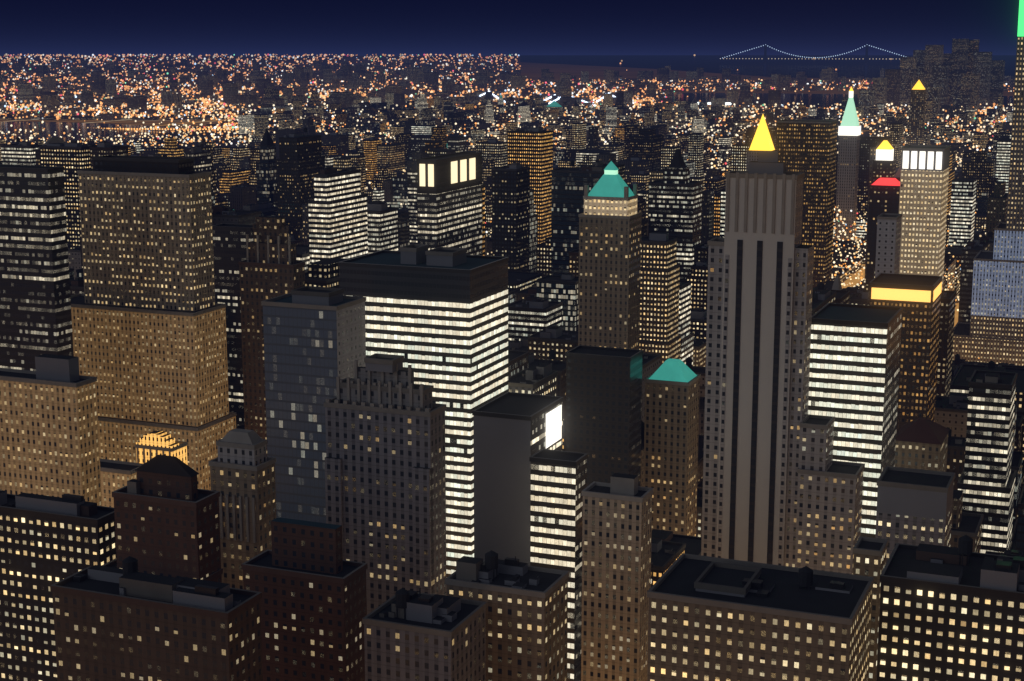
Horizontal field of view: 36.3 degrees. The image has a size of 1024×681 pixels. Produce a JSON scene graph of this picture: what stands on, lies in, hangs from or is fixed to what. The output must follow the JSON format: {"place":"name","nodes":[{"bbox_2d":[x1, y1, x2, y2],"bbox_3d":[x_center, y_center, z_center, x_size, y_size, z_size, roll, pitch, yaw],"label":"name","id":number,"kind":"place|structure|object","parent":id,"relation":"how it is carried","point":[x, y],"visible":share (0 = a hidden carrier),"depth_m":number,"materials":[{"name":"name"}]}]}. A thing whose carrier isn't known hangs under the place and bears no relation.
{"place":"outdoors","nodes":[
{"label":"outdoors","id":0,"kind":"place"},
{"bbox_2d":[0,56,1013,306],"bbox_3d":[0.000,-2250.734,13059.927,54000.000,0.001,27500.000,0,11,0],"label":"ground","id":1,"kind":"structure","parent":0,"point":[530,72],"depth_m":13973.37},
{"bbox_2d":[0,101,958,326],"bbox_3d":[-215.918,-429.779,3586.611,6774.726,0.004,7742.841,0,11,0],"label":"streets","id":2,"kind":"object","parent":1,"relation":"on","point":[853,280],"visible":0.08,"depth_m":1754.24,"materials":[{"name":"asphalt"}]},
{"bbox_2d":[0,44,1013,358],"bbox_3d":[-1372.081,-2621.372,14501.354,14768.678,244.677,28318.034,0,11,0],"label":"city lights","id":3,"kind":"object","parent":1,"relation":"on","point":[232,124],"visible":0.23,"depth_m":5664.98},
{"bbox_2d":[0,39,1014,144],"bbox_3d":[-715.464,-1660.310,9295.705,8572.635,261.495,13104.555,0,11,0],"label":"city","id":4,"kind":"object","parent":1,"relation":"on","point":[965,74],"visible":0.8,"depth_m":6961.36,"materials":[{"name":"brick"}]},
{"bbox_2d":[0,0,1023,680],"bbox_3d":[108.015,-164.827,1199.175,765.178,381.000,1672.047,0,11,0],"label":"buildings","id":5,"kind":"structure","parent":1,"relation":"on","point":[392,482],"depth_m":598.86,"materials":[{"name":"concrete"}]},
{"bbox_2d":[0,88,1023,586],"bbox_3d":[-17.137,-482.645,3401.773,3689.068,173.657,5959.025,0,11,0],"label":"city blocks","id":6,"kind":"structure","parent":1,"relation":"on","point":[304,178],"depth_m":1440.56,"materials":[{"name":"brick"}]},
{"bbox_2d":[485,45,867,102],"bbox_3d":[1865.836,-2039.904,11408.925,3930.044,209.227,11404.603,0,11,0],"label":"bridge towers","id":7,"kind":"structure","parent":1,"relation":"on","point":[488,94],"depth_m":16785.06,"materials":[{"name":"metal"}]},
{"bbox_2d":[0,55,1015,141],"bbox_3d":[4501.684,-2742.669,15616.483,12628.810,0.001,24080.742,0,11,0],"label":"water","id":8,"kind":"structure","parent":0,"point":[854,66],"depth_m":13945.97,"materials":[{"name":"blue liquid"}]},
{"bbox_2d":[0,0,1018,55],"label":"sky","id":9,"kind":"structure","parent":0,"point":[46,27],"materials":[{"name":"blue"}]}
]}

